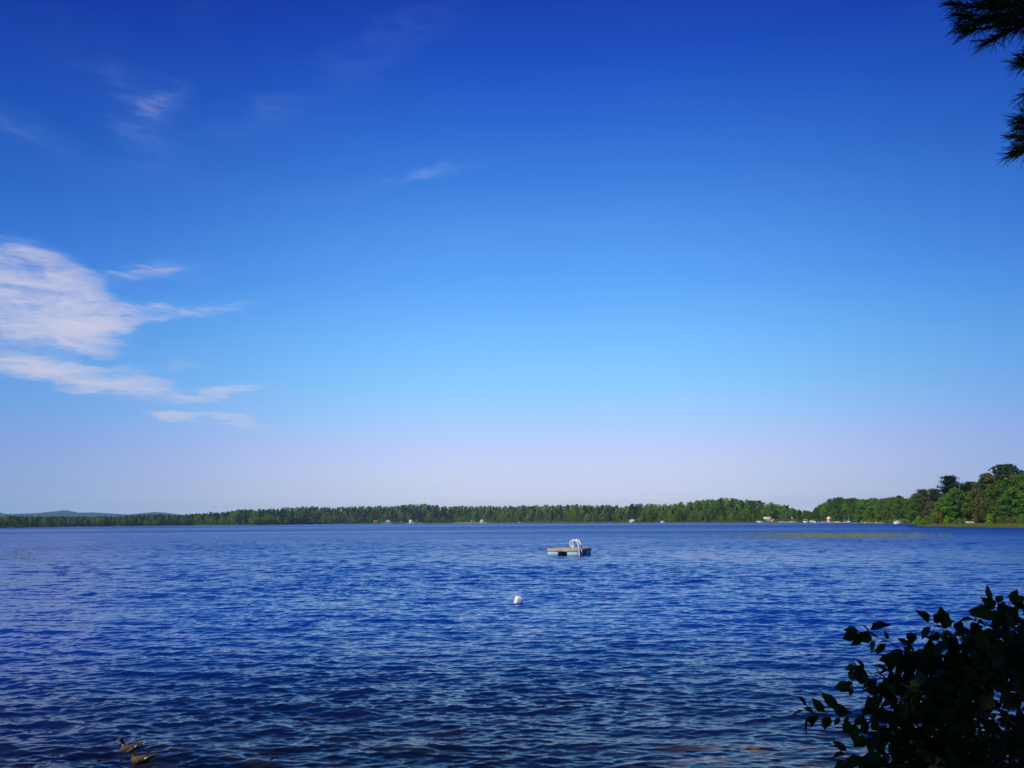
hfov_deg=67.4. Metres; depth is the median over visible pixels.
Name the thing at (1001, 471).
broadleaf tree
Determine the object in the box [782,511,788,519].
broadleaf tree
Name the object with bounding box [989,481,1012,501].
broadleaf tree
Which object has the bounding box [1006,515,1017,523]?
bush
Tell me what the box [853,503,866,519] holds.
broadleaf tree
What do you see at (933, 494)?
pine tree
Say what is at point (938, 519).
bush
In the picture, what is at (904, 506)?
broadleaf tree
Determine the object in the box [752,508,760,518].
broadleaf tree
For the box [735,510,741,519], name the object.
broadleaf tree
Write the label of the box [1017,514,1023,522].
bush
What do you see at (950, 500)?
broadleaf tree
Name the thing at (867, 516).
broadleaf tree
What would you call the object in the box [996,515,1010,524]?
bush
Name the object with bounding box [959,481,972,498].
pine tree
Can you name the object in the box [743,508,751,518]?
broadleaf tree
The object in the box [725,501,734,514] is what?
broadleaf tree
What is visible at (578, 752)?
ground
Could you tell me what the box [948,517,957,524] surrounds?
bush
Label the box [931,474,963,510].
pine tree
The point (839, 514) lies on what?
broadleaf tree
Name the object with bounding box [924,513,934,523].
bush
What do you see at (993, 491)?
broadleaf tree
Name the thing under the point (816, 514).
broadleaf tree
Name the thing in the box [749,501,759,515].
broadleaf tree
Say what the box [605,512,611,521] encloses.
broadleaf tree
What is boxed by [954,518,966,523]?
bush
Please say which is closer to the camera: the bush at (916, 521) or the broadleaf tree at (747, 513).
the bush at (916, 521)
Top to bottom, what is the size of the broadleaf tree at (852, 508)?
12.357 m
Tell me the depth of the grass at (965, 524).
243.61 m
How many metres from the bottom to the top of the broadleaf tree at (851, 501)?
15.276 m
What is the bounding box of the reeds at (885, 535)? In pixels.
[713,531,952,538]
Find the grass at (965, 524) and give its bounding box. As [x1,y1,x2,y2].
[916,522,1023,526]
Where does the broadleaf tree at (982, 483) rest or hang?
on the ground at (578, 752)
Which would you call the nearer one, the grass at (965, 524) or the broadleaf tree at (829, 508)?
the grass at (965, 524)
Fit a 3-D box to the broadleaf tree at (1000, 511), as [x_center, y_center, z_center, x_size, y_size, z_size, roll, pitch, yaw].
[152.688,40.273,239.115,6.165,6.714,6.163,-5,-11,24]
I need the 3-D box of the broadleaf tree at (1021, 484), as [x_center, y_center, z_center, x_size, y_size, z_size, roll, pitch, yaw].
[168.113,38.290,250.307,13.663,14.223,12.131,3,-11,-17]
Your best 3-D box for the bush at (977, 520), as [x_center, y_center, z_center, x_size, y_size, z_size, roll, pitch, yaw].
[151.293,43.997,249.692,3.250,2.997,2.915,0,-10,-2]
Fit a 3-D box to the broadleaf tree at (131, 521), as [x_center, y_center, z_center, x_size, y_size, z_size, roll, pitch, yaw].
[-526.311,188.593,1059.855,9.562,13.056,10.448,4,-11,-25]
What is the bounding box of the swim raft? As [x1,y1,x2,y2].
[547,539,590,555]
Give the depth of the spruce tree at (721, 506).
747.44 m
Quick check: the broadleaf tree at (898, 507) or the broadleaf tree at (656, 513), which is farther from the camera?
the broadleaf tree at (656, 513)
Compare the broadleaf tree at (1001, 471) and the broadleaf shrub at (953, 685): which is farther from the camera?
the broadleaf tree at (1001, 471)
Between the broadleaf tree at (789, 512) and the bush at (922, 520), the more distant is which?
the broadleaf tree at (789, 512)
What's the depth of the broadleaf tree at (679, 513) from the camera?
782.13 m
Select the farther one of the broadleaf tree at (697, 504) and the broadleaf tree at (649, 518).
the broadleaf tree at (649, 518)
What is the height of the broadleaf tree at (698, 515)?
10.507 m
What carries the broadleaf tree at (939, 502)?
on the ground at (578, 752)
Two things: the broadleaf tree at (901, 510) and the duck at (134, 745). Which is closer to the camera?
the duck at (134, 745)
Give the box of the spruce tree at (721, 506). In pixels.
[716,499,725,519]
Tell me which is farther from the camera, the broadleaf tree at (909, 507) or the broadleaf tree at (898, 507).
the broadleaf tree at (898, 507)
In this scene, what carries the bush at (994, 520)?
on the ground at (578, 752)
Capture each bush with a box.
[912,516,920,524]
[918,515,927,524]
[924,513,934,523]
[933,513,943,523]
[944,515,950,523]
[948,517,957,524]
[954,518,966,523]
[962,514,973,521]
[971,516,980,523]
[985,514,993,523]
[991,517,1004,523]
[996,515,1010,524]
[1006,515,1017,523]
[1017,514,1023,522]
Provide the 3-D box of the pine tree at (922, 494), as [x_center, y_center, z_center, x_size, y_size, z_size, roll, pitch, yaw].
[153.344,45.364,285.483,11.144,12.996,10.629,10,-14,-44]
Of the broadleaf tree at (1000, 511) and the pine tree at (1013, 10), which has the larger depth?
the broadleaf tree at (1000, 511)
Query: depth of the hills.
6947.46 m
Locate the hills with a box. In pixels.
[0,510,228,522]
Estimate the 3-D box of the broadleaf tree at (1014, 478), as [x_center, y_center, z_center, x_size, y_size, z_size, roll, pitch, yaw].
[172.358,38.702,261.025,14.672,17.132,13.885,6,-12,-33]
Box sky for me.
[0,0,1023,514]
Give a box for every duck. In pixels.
[117,737,144,752]
[127,747,155,764]
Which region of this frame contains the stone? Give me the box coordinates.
[720,744,740,756]
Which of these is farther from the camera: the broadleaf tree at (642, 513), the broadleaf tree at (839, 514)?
the broadleaf tree at (642, 513)
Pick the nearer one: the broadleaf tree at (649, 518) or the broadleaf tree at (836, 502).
the broadleaf tree at (836, 502)
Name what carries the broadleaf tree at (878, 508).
on the ground at (578, 752)
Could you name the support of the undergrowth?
on the ground at (578, 752)
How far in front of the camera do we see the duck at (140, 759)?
9.83 m
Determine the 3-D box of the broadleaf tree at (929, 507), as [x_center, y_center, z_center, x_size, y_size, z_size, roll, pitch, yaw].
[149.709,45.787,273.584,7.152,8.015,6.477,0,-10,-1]
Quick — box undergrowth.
[1,517,915,526]
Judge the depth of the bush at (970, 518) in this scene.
258.54 m
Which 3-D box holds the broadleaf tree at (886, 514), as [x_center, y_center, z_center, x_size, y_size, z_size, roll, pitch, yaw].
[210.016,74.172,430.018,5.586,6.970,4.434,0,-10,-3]
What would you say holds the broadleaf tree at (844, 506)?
on the ground at (578, 752)
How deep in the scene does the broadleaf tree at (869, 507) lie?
476.21 m
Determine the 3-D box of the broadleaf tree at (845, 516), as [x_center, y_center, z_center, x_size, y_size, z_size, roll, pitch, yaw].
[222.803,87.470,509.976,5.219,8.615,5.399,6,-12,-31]
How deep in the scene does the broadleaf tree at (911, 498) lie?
298.86 m
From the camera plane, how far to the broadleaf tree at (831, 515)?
550.90 m
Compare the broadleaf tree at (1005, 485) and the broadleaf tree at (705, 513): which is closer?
the broadleaf tree at (1005, 485)
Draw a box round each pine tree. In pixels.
[913,489,934,517]
[919,488,947,515]
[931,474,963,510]
[938,0,1023,169]
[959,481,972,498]
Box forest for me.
[0,497,828,526]
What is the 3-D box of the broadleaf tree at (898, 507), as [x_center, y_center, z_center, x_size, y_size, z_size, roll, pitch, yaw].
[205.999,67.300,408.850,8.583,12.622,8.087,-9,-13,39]
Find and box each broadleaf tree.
[4,517,10,524]
[127,516,133,523]
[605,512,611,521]
[640,510,648,520]
[647,511,653,520]
[650,511,657,520]
[675,510,683,521]
[687,511,695,521]
[693,502,703,519]
[697,511,702,520]
[699,510,706,520]
[706,509,714,520]
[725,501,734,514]
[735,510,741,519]
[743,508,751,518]
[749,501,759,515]
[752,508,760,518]
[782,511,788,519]
[784,509,792,519]
[791,509,796,518]
[801,511,808,519]
[812,509,819,518]
[820,510,827,520]
[826,500,835,516]
[829,508,835,519]
[831,497,841,516]
[836,505,845,519]
[840,503,848,517]
[843,509,849,519]
[845,499,855,509]
[847,503,856,519]
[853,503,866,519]
[862,509,871,522]
[864,499,877,514]
[873,500,883,521]
[882,510,890,521]
[884,500,893,519]
[890,499,903,518]
[899,499,907,517]
[902,497,913,520]
[904,493,919,519]
[906,498,925,519]
[922,501,940,516]
[931,497,954,517]
[939,487,973,518]
[961,489,983,517]
[966,473,1002,504]
[973,501,994,522]
[978,464,1023,489]
[978,485,1012,517]
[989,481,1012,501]
[991,502,1013,516]
[993,488,1023,516]
[1003,473,1023,500]
[1006,480,1023,508]
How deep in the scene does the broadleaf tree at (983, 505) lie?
246.28 m
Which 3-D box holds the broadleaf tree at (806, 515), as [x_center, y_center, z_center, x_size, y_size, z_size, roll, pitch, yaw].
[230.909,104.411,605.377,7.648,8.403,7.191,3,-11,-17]
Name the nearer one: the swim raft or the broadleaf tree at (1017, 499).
the swim raft
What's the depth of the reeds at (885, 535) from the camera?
123.14 m
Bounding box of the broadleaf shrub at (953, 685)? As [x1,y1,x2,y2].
[792,584,1023,767]
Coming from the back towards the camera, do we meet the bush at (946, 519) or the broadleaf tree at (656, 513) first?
the broadleaf tree at (656, 513)
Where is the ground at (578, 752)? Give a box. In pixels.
[0,514,1023,767]
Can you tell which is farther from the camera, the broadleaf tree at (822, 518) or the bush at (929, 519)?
the broadleaf tree at (822, 518)
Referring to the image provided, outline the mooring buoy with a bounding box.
[514,596,522,602]
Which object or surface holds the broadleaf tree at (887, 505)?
on the ground at (578, 752)
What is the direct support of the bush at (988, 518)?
on the ground at (578, 752)
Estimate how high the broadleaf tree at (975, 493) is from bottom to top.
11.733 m
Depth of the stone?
10.32 m
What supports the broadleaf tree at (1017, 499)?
on the ground at (578, 752)
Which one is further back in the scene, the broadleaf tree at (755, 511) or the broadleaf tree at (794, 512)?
the broadleaf tree at (755, 511)
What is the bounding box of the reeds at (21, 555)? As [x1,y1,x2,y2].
[2,547,35,559]
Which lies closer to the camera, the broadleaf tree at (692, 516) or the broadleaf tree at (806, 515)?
the broadleaf tree at (806, 515)
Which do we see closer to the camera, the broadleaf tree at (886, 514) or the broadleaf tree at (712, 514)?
the broadleaf tree at (886, 514)
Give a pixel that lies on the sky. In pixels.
(255, 254)
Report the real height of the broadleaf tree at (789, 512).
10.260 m
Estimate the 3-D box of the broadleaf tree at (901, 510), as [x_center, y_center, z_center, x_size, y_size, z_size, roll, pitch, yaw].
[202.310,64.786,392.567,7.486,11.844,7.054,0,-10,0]
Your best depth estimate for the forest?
1149.48 m
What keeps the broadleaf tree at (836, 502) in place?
on the ground at (578, 752)
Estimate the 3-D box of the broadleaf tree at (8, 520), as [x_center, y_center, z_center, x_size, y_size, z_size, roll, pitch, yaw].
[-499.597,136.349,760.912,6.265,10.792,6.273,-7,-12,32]

